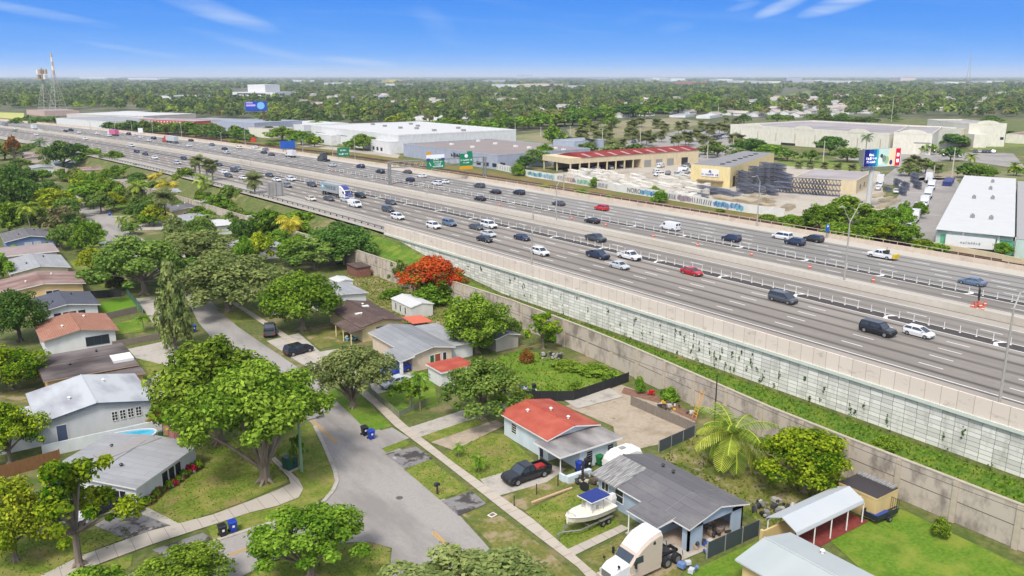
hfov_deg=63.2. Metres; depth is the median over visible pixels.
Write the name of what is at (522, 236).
sedan car
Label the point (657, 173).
suv car
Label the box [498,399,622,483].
house
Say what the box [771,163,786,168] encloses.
truss stack
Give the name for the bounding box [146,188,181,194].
house
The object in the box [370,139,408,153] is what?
office annex
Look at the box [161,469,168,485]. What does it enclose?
window
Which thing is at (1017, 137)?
building
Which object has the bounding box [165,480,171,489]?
potted plant
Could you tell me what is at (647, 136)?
palm tree
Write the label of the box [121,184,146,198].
tree
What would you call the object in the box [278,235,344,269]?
tree
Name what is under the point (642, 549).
truck tractor
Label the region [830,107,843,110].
suburban house
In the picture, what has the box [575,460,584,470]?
wheelie bin
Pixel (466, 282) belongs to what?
tree
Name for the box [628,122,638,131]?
palm tree
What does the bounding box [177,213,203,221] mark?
house
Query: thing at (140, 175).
tree
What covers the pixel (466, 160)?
road sign
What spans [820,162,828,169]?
palm tree
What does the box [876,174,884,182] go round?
box truck
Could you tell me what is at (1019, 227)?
grey roof building
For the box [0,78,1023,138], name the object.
woodland floor
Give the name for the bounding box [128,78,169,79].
distant building
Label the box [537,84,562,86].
distant building
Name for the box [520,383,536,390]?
junk pile
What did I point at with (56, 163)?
house
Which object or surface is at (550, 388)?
bush
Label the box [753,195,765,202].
truss stack
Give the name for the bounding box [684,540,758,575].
side lawn
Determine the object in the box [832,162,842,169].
palm tree
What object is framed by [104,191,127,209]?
tree
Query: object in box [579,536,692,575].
front dirt
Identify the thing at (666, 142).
parking lot
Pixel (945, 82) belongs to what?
distant building
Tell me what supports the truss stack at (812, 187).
on the truss stack at (810, 191)
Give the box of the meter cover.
[487,512,496,517]
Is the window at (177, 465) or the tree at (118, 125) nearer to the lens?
the window at (177, 465)
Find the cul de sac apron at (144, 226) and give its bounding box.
[114,216,162,229]
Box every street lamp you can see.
[297,415,324,471]
[531,226,542,264]
[547,175,566,219]
[752,176,760,225]
[839,203,863,279]
[998,291,1023,402]
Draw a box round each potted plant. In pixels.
[146,495,152,505]
[151,490,158,498]
[154,487,160,497]
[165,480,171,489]
[179,470,185,479]
[191,464,197,472]
[195,460,202,469]
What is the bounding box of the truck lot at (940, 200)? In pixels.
[880,177,959,241]
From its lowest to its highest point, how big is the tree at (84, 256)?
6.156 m
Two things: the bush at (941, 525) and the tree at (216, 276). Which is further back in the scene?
the tree at (216, 276)
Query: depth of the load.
94.35 m
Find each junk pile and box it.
[344,335,357,340]
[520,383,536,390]
[541,351,562,359]
[575,470,598,484]
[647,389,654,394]
[657,400,680,409]
[677,559,698,574]
[693,538,713,552]
[705,520,730,537]
[751,496,795,518]
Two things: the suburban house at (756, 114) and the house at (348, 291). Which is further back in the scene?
the suburban house at (756, 114)
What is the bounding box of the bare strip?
[622,387,698,420]
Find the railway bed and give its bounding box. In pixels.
[162,134,1006,261]
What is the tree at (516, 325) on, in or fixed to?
on the ground at (250, 203)
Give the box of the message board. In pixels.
[974,287,980,305]
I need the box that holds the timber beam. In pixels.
[531,487,572,503]
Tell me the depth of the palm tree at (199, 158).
316.03 m
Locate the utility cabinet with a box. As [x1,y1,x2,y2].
[279,453,299,472]
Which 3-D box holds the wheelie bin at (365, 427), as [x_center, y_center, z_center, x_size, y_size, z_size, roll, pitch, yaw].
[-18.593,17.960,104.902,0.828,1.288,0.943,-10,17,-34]
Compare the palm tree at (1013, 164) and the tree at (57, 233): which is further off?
the palm tree at (1013, 164)
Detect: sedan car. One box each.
[224,173,232,177]
[238,175,246,179]
[272,177,280,181]
[305,195,315,200]
[323,195,334,200]
[340,196,349,201]
[380,374,410,389]
[381,362,410,374]
[384,199,396,204]
[417,174,426,177]
[441,179,449,183]
[468,223,483,229]
[474,196,486,200]
[476,235,492,242]
[480,230,496,236]
[489,189,501,193]
[513,233,530,240]
[551,200,565,205]
[584,217,600,223]
[608,260,629,269]
[680,266,703,276]
[957,276,987,286]
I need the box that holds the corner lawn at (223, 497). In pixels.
[145,416,289,522]
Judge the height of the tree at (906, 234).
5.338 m
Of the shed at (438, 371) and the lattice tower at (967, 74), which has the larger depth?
the lattice tower at (967, 74)
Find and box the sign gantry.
[387,155,486,184]
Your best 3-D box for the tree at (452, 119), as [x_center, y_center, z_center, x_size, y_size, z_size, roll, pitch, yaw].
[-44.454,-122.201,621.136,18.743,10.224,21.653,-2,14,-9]
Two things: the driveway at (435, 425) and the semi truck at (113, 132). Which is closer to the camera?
the driveway at (435, 425)
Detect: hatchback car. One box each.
[405,177,414,181]
[902,323,935,338]
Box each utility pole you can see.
[713,375,717,431]
[951,148,955,176]
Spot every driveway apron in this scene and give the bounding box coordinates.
[153,533,211,556]
[372,427,408,448]
[386,447,431,468]
[442,491,485,515]
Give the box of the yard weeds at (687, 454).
[346,274,838,524]
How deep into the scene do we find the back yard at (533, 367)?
126.42 m
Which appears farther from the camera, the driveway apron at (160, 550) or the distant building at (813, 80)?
the distant building at (813, 80)
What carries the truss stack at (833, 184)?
on the truss stack at (827, 187)
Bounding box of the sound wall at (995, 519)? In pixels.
[53,165,1023,552]
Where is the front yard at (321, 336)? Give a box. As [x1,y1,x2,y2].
[299,323,350,348]
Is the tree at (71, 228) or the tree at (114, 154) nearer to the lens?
the tree at (71, 228)
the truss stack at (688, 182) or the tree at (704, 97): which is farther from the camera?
the tree at (704, 97)
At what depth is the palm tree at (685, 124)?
648.54 m
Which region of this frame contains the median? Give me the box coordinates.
[153,145,1023,318]
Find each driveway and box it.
[95,512,169,539]
[128,342,179,364]
[132,507,177,524]
[136,296,165,325]
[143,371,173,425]
[267,333,356,382]
[369,370,425,393]
[409,395,520,435]
[432,420,503,449]
[481,465,564,494]
[667,544,706,562]
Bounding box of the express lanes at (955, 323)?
[0,128,1023,345]
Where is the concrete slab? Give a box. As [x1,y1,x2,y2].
[565,388,622,408]
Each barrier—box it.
[0,119,1023,270]
[0,125,1023,326]
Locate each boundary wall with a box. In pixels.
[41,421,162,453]
[886,236,1023,263]
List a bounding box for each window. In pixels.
[46,289,59,293]
[85,334,109,346]
[111,411,118,420]
[114,490,125,497]
[119,409,126,419]
[127,407,134,417]
[135,406,141,415]
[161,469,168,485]
[168,465,174,479]
[174,460,181,475]
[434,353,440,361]
[442,351,446,359]
[511,422,516,434]
[586,449,592,458]
[601,481,608,492]
[607,443,613,451]
[615,489,623,504]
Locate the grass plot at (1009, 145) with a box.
[967,141,1023,149]
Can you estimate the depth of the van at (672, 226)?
210.24 m
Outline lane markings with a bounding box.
[1,125,1023,402]
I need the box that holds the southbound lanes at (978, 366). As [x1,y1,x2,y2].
[0,130,1023,403]
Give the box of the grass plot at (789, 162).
[774,154,863,171]
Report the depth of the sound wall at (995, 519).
103.40 m
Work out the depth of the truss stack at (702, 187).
291.33 m
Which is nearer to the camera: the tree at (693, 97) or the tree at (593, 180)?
the tree at (593, 180)
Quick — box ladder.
[692,390,704,418]
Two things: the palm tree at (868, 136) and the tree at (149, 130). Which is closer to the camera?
the palm tree at (868, 136)
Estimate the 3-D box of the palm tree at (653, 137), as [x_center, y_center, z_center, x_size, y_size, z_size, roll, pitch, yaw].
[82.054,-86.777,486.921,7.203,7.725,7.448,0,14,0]
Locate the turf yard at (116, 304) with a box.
[98,297,138,312]
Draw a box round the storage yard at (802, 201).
[532,165,884,215]
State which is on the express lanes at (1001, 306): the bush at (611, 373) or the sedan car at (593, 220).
the sedan car at (593, 220)
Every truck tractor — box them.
[317,152,329,161]
[596,522,682,575]
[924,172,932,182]
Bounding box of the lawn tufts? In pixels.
[0,417,616,575]
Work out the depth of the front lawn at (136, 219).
261.14 m
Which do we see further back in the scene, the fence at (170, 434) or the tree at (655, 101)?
the tree at (655, 101)
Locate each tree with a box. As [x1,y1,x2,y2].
[0,143,23,159]
[0,165,34,207]
[0,200,24,230]
[0,214,24,230]
[0,252,14,276]
[0,287,51,342]
[0,344,51,390]
[0,402,51,463]
[0,473,59,563]
[2,135,20,158]
[6,157,34,167]
[8,118,22,123]
[8,162,21,173]
[15,143,40,151]
[15,201,40,227]
[16,167,39,181]
[21,178,44,197]
[21,205,52,227]
[27,118,39,122]
[30,187,83,208]
[32,138,46,163]
[33,454,147,568]
[34,169,52,178]
[35,116,43,121]
[35,145,58,154]
[36,140,85,167]
[37,205,86,227]
[40,179,63,192]
[41,116,53,122]
[45,224,70,249]
[49,116,58,122]
[50,197,80,213]
[52,168,64,175]
[54,211,88,228]
[60,223,74,241]
[64,180,120,206]
[65,563,131,575]
[66,167,78,179]
[67,231,103,249]
[68,176,86,183]
[68,220,96,248]
[70,170,88,179]
[73,248,104,268]
[75,233,197,295]
[79,148,104,157]
[82,171,96,180]
[83,190,115,213]
[84,219,107,244]
[85,244,99,253]
[91,173,101,181]
[95,173,108,183]
[97,150,124,159]
[98,122,112,128]
[99,165,129,178]
[99,178,121,203]
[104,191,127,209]
[111,122,125,129]
[111,215,132,227]
[120,120,141,130]
[120,222,141,234]
[120,271,149,282]
[121,164,140,168]
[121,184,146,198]
[122,202,149,222]
[125,172,147,179]
[125,195,148,211]
[126,180,148,196]
[129,538,238,575]
[133,213,162,226]
[134,229,234,266]
[135,315,151,330]
[137,119,150,131]
[137,204,169,225]
[141,333,260,446]
[143,199,155,204]
[144,121,160,128]
[144,127,161,132]
[146,171,163,180]
[149,181,161,188]
[151,185,176,222]
[151,258,194,350]
[154,123,172,133]
[155,179,178,188]
[155,246,294,312]
[160,355,335,486]
[161,214,186,239]
[165,122,176,133]
[168,122,187,134]
[170,167,197,179]
[180,122,195,134]
[185,219,217,230]
[186,215,211,230]
[187,129,200,136]
[187,226,216,247]
[188,158,196,176]
[191,154,204,177]
[192,173,214,188]
[194,124,213,137]
[200,160,212,184]
[200,194,235,208]
[202,214,221,219]
[204,157,220,179]
[207,128,225,138]
[212,125,225,136]
[217,184,246,199]
[224,125,240,138]
[227,219,244,231]
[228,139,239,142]
[229,129,246,139]
[229,133,247,139]
[230,219,258,239]
[232,231,277,260]
[233,235,254,255]
[241,133,257,140]
[242,211,256,214]
[243,170,263,197]
[243,501,371,575]
[247,208,284,235]
[253,269,344,330]
[262,126,295,140]
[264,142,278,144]
[273,210,315,223]
[274,215,304,233]
[275,238,302,265]
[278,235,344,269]
[286,130,316,144]
[286,232,307,239]
[288,434,308,467]
[303,344,399,409]
[304,136,322,146]
[308,221,380,264]
[338,140,359,148]
[344,113,359,122]
[350,133,374,150]
[376,541,557,575]
[385,115,402,121]
[386,376,428,405]
[387,259,408,287]
[394,254,467,291]
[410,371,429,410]
[434,119,447,123]
[438,356,527,421]
[442,290,511,354]
[443,269,469,283]
[444,117,463,123]
[452,442,464,456]
[463,329,494,349]
[466,119,487,124]
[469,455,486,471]
[479,122,491,126]
[480,117,502,124]
[488,122,506,128]
[494,112,511,119]
[497,118,508,125]
[501,118,520,128]
[507,316,522,332]
[510,163,525,174]
[515,155,535,168]
[516,116,534,129]
[523,115,538,128]
[523,149,549,166]
[524,312,562,349]
[529,114,553,128]
[536,143,553,150]
[542,125,566,142]
[548,114,566,125]
[563,113,583,125]
[567,105,582,112]
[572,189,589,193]
[576,108,596,117]
[577,112,594,120]
[577,118,592,127]
[578,142,600,150]
[579,127,590,136]
[580,121,589,127]
[585,137,597,147]
[588,123,597,130]
[589,177,598,187]
[590,108,604,120]
[591,129,601,138]
[596,105,613,116]
[596,110,617,117]
[597,132,605,138]
[598,142,624,150]
[601,116,621,124]
[605,124,613,131]
[605,131,613,140]
[606,138,619,149]
[608,120,616,127]
[615,104,634,114]
[617,139,627,146]
[620,143,645,148]
[624,128,633,138]
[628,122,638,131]
[630,130,638,138]
[633,104,648,116]
[635,105,655,115]
[636,133,643,141]
[637,116,645,124]
[641,130,652,145]
[643,98,666,112]
[643,132,651,140]
[648,133,657,142]
[650,190,668,202]
[651,118,660,127]
[654,105,678,113]
[656,130,666,141]
[661,123,670,130]
[668,100,691,113]
[669,134,678,143]
[673,121,683,133]
[675,134,683,145]
[679,96,703,101]
[680,130,692,144]
[682,119,689,128]
[684,131,695,142]
[685,134,693,145]
[693,129,701,136]
[694,402,778,475]
[695,94,711,100]
[695,144,711,154]
[696,133,708,144]
[697,121,704,129]
[703,142,733,157]
[706,137,717,143]
[708,122,717,134]
[708,126,716,134]
[708,139,721,154]
[709,96,726,103]
[714,208,725,211]
[715,120,724,133]
[720,123,729,133]
[723,117,729,122]
[724,147,745,154]
[727,132,737,143]
[729,138,769,151]
[731,137,740,147]
[733,133,745,140]
[738,113,751,123]
[752,144,789,153]
[752,425,853,493]
[758,214,776,220]
[766,114,788,121]
[774,149,802,160]
[775,214,797,221]
[780,216,816,228]
[784,115,795,120]
[795,160,803,168]
[795,203,839,229]
[798,149,821,161]
[801,114,814,119]
[806,161,815,168]
[809,113,832,120]
[812,136,849,154]
[819,221,855,235]
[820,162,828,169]
[826,194,878,223]
[829,147,860,161]
[830,116,848,121]
[832,113,849,121]
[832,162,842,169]
[841,223,882,239]
[847,163,856,170]
[849,117,865,122]
[852,212,901,230]
[861,116,880,122]
[861,133,873,146]
[871,223,910,242]
[875,207,896,223]
[887,116,903,120]
[888,200,917,226]
[893,224,924,244]
[896,163,921,175]
[901,158,912,165]
[907,154,919,163]
[908,238,935,249]
[910,201,929,218]
[915,157,928,175]
[917,158,938,173]
[920,144,937,151]
[929,243,950,251]
[933,164,944,176]
[938,146,964,160]
[939,133,970,143]
[954,163,973,175]
[958,164,997,176]
[964,153,979,162]
[979,117,1006,121]
[981,167,1000,176]
[992,242,1014,254]
[1005,162,1022,175]
[1007,166,1023,175]
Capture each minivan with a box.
[768,289,798,304]
[771,231,793,239]
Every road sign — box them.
[267,182,275,195]
[274,182,283,196]
[280,140,294,151]
[337,147,348,156]
[426,152,444,168]
[460,151,472,169]
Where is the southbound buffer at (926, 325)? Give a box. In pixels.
[0,129,1023,351]
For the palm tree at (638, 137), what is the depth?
500.87 m
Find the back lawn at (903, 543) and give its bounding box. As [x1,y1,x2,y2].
[831,509,1023,575]
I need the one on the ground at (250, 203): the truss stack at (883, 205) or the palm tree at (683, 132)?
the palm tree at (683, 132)
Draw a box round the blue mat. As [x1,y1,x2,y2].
[869,510,888,515]
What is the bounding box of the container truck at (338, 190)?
[321,181,353,198]
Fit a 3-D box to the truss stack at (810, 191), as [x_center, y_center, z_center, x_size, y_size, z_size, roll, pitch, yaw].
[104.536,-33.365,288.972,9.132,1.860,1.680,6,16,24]
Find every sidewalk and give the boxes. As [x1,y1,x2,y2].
[41,457,302,575]
[182,255,595,575]
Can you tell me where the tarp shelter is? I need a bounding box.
[402,315,432,325]
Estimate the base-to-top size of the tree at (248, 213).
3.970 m
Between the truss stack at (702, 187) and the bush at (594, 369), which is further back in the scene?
the truss stack at (702, 187)
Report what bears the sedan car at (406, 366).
on the driveway at (378, 389)
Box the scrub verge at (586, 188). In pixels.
[0,118,1023,258]
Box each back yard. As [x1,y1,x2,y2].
[401,301,486,333]
[490,349,621,390]
[660,427,838,526]
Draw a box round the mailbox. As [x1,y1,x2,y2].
[434,482,439,493]
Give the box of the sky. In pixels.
[0,0,1023,76]
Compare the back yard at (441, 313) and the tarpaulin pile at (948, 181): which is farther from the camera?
the tarpaulin pile at (948, 181)
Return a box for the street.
[75,194,488,575]
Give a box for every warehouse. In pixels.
[26,109,79,115]
[56,116,158,128]
[67,111,195,118]
[139,118,213,124]
[192,118,234,119]
[211,118,301,130]
[248,126,293,137]
[293,120,348,130]
[311,121,515,153]
[403,139,590,168]
[553,138,603,150]
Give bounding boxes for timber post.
[581,455,587,481]
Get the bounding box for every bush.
[57,172,66,180]
[63,169,70,180]
[69,172,84,184]
[82,267,102,282]
[103,271,126,288]
[125,176,138,182]
[135,180,150,187]
[144,193,155,199]
[170,199,185,205]
[186,206,209,213]
[192,190,206,200]
[199,209,215,214]
[220,211,234,219]
[226,206,245,214]
[229,215,238,221]
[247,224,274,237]
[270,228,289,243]
[288,219,310,233]
[377,287,405,298]
[411,282,454,303]
[488,392,507,402]
[514,389,533,399]
[519,348,534,363]
[542,385,560,390]
[544,331,554,340]
[550,359,577,372]
[567,382,582,390]
[572,363,609,376]
[601,369,621,379]
[634,376,645,392]
[660,386,680,402]
[870,434,902,451]
[929,515,951,537]
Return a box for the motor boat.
[565,487,616,524]
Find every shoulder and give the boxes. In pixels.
[0,120,1023,276]
[0,127,1023,331]
[0,136,1023,409]
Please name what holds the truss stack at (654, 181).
on the storage yard at (802, 201)
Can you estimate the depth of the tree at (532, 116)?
650.43 m
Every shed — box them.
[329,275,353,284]
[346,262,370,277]
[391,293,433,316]
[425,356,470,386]
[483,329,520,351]
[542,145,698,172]
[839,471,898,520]
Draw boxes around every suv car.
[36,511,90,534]
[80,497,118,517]
[230,167,238,171]
[282,342,313,356]
[283,182,291,187]
[286,176,295,180]
[307,181,316,186]
[354,192,365,198]
[356,164,364,167]
[375,169,384,173]
[381,205,394,212]
[390,212,404,219]
[426,220,440,228]
[431,180,442,185]
[442,218,456,226]
[474,183,484,187]
[480,219,497,228]
[513,189,525,194]
[530,245,549,256]
[594,204,609,210]
[653,171,664,175]
[721,233,741,241]
[784,237,805,245]
[803,234,824,242]
[858,318,897,337]
[875,185,881,189]
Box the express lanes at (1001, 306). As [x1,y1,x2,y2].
[8,125,1023,315]
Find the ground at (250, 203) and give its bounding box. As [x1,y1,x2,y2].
[0,77,1023,575]
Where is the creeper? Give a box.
[467,266,1023,478]
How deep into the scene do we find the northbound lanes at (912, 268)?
211.17 m
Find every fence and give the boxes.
[0,449,60,477]
[90,289,121,297]
[106,306,137,318]
[112,333,159,345]
[126,289,142,312]
[162,424,179,438]
[367,385,426,417]
[525,372,628,400]
[630,395,695,432]
[658,425,695,451]
[706,519,759,558]
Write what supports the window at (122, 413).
in the house at (80, 405)
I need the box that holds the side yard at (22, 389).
[0,372,44,403]
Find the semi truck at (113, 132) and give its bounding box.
[106,129,118,135]
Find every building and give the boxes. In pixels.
[80,77,117,78]
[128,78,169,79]
[159,95,186,97]
[232,84,295,96]
[382,79,401,81]
[406,116,442,120]
[483,80,513,81]
[492,84,516,87]
[516,74,532,77]
[517,84,537,86]
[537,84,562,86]
[568,85,592,87]
[593,77,619,78]
[644,78,658,80]
[659,78,684,80]
[669,113,694,117]
[675,82,706,83]
[690,151,773,187]
[696,114,720,118]
[709,79,732,80]
[727,81,747,82]
[730,120,964,150]
[748,81,780,83]
[783,78,802,81]
[793,169,868,193]
[802,80,827,81]
[822,80,861,82]
[890,78,915,80]
[892,125,942,154]
[927,119,1006,146]
[933,82,964,83]
[935,175,1017,255]
[971,81,1003,82]
[1005,132,1023,143]
[1014,181,1023,257]
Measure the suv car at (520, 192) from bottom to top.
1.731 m
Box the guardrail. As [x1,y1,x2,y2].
[77,151,383,228]
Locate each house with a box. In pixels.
[0,227,55,246]
[0,243,58,260]
[0,271,85,297]
[0,373,152,454]
[7,253,70,276]
[13,151,34,158]
[24,154,46,162]
[28,164,53,172]
[31,290,100,321]
[33,312,118,354]
[35,343,145,386]
[37,433,199,503]
[51,159,75,167]
[78,166,101,173]
[115,179,147,181]
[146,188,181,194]
[163,202,198,216]
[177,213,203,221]
[209,214,253,234]
[226,238,280,259]
[312,282,368,312]
[325,300,405,343]
[368,323,474,374]
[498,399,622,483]
[591,453,749,552]
[615,112,630,117]
[681,109,695,113]
[707,111,722,116]
[722,110,734,114]
[733,110,750,115]
[735,532,873,575]
[749,111,764,116]
[768,110,780,114]
[780,110,793,114]
[790,111,805,116]
[804,108,817,113]
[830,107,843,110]
[830,111,842,115]
[857,108,873,113]
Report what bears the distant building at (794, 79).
on the woodland floor
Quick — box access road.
[883,164,957,184]
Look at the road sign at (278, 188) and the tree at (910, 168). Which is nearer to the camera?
the road sign at (278, 188)
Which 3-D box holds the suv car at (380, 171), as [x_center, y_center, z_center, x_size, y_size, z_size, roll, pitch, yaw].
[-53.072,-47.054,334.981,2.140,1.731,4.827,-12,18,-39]
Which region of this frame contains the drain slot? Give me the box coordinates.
[12,128,1022,326]
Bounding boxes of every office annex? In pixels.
[314,133,340,145]
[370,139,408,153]
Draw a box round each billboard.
[244,101,266,119]
[858,148,901,203]
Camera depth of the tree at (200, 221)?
221.54 m
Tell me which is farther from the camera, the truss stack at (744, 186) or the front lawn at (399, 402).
the truss stack at (744, 186)
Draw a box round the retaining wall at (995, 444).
[384,233,1023,477]
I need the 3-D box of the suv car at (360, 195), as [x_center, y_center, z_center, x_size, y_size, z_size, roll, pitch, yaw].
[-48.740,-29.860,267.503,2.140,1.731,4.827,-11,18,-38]
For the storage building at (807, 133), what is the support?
on the ground at (250, 203)
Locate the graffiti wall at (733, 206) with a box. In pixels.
[496,164,784,216]
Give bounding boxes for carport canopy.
[766,486,867,546]
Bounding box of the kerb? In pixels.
[214,426,338,541]
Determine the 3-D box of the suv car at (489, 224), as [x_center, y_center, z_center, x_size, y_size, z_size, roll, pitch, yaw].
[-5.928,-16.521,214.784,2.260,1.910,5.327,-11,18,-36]
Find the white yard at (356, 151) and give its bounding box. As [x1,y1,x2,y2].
[295,143,398,157]
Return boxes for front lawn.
[0,531,122,575]
[63,235,105,245]
[70,255,135,288]
[110,201,129,209]
[115,319,145,333]
[126,216,146,224]
[138,359,174,379]
[140,294,155,297]
[217,304,265,322]
[379,374,437,416]
[421,418,481,441]
[445,433,533,480]
[503,475,574,509]
[525,486,620,548]
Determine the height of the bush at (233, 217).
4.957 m
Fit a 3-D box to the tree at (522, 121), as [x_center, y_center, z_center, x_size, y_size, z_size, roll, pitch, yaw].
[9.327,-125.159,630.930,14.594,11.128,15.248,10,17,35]
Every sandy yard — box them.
[347,274,412,315]
[566,385,694,447]
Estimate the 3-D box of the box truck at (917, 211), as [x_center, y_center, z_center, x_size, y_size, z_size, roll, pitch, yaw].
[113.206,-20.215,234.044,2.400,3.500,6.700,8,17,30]
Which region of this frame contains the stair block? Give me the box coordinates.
[962,133,986,147]
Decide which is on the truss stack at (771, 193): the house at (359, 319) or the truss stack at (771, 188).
the truss stack at (771, 188)
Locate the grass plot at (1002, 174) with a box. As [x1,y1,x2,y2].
[919,170,1023,180]
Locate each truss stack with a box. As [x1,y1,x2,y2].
[568,169,579,173]
[612,173,624,178]
[637,180,652,185]
[651,180,660,186]
[658,182,673,189]
[658,184,670,190]
[659,176,670,181]
[666,176,678,183]
[669,185,682,191]
[671,174,685,180]
[684,181,696,186]
[684,187,701,193]
[690,191,708,197]
[697,185,715,191]
[702,188,710,195]
[711,187,728,192]
[712,195,735,201]
[713,194,734,201]
[720,190,741,195]
[733,197,756,204]
[734,196,759,203]
[736,170,751,176]
[736,174,751,180]
[736,178,750,183]
[736,183,751,189]
[736,187,751,193]
[747,177,762,183]
[748,166,763,171]
[748,170,763,175]
[748,174,762,179]
[748,193,762,197]
[749,184,765,190]
[750,189,764,194]
[752,194,776,201]
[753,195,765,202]
[759,162,774,167]
[759,166,774,171]
[759,171,773,175]
[759,174,773,179]
[760,178,773,183]
[760,202,772,206]
[762,184,778,190]
[762,190,778,195]
[770,168,785,172]
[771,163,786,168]
[774,181,798,187]
[775,187,799,192]
[777,173,793,178]
[777,177,792,181]
[780,203,795,210]
[786,183,812,188]
[786,188,812,193]
[787,177,813,182]
[799,184,826,189]
[799,189,825,194]
[800,178,827,183]
[812,185,840,190]
[812,190,839,196]
[813,179,840,185]
[871,192,885,197]
[875,202,891,208]
[878,196,893,201]
[883,185,891,191]
[885,198,900,203]
[893,178,901,183]
[898,186,907,191]
[898,190,906,195]
[901,181,909,186]
[911,172,918,176]
[913,180,921,185]
[913,184,921,189]
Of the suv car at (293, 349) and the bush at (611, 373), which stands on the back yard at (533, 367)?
the bush at (611, 373)
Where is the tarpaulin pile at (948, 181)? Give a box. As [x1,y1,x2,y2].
[942,177,954,185]
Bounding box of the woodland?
[0,76,1023,121]
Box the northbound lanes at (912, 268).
[0,121,1023,301]
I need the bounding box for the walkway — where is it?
[569,525,627,554]
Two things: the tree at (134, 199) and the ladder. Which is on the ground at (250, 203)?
the tree at (134, 199)
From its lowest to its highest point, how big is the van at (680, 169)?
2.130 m
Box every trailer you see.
[556,514,612,539]
[602,443,642,464]
[861,497,899,521]
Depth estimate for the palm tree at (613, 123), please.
591.41 m
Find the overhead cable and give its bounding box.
[448,287,1023,511]
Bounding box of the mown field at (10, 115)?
[0,112,23,118]
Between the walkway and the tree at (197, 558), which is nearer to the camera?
the tree at (197, 558)
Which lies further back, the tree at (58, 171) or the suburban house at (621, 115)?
the suburban house at (621, 115)
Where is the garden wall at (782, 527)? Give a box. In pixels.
[759,521,795,540]
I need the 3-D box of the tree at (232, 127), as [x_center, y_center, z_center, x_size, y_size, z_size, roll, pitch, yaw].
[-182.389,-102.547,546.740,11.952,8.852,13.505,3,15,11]
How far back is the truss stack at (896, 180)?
309.69 m
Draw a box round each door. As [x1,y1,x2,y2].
[55,424,68,441]
[430,354,434,362]
[538,439,543,457]
[644,160,650,166]
[667,158,673,165]
[681,157,687,164]
[781,142,794,145]
[940,234,945,243]
[991,240,1013,254]
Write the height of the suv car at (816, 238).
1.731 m
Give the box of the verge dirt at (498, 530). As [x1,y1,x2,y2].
[462,506,574,575]
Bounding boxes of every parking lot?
[624,129,735,161]
[836,152,1023,167]
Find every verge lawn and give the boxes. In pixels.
[97,554,132,573]
[207,417,334,538]
[249,543,389,575]
[327,384,390,429]
[382,440,410,452]
[404,460,467,499]
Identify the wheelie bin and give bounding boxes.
[217,522,226,536]
[227,518,236,532]
[360,424,368,435]
[367,428,374,439]
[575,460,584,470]
[584,457,592,467]
[595,453,603,465]
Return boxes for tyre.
[579,482,588,490]
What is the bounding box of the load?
[533,462,545,468]
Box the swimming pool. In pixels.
[115,428,156,434]
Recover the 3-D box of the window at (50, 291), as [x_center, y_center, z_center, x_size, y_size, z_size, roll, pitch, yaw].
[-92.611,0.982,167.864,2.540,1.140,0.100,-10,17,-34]
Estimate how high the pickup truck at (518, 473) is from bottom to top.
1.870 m
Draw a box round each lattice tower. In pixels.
[36,68,54,107]
[49,53,66,108]
[964,55,971,89]
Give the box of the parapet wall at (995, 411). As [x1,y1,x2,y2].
[384,224,1023,430]
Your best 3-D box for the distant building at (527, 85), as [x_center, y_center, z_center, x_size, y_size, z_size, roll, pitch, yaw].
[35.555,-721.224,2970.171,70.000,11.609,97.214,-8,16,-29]
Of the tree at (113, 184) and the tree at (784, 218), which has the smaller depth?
the tree at (784, 218)
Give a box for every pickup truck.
[263,322,275,336]
[501,459,551,485]
[585,233,606,242]
[586,249,609,259]
[617,250,641,260]
[680,169,689,173]
[867,249,899,259]
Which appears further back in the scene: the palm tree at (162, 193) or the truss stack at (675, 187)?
the truss stack at (675, 187)
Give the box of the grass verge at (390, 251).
[362,230,1023,503]
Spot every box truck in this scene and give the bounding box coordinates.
[285,150,295,157]
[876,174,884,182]
[912,208,920,222]
[920,195,930,206]
[924,187,933,199]
[927,179,936,190]
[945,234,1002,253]
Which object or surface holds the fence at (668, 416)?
on the sandy yard at (630, 424)
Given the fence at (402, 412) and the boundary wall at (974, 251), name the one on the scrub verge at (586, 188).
the boundary wall at (974, 251)
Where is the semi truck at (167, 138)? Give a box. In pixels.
[162,135,178,143]
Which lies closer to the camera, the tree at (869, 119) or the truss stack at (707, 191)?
the truss stack at (707, 191)
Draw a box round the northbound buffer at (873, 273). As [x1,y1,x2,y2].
[0,124,1023,305]
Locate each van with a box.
[348,199,361,207]
[656,162,664,167]
[660,221,680,230]
[678,167,690,171]
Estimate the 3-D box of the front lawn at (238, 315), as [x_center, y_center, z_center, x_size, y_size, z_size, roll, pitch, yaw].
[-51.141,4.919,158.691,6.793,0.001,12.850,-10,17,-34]
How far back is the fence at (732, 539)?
79.88 m
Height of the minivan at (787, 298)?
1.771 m
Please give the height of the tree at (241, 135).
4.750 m
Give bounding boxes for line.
[15,138,1023,404]
[229,420,451,555]
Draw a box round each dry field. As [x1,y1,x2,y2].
[516,130,567,142]
[567,118,708,139]

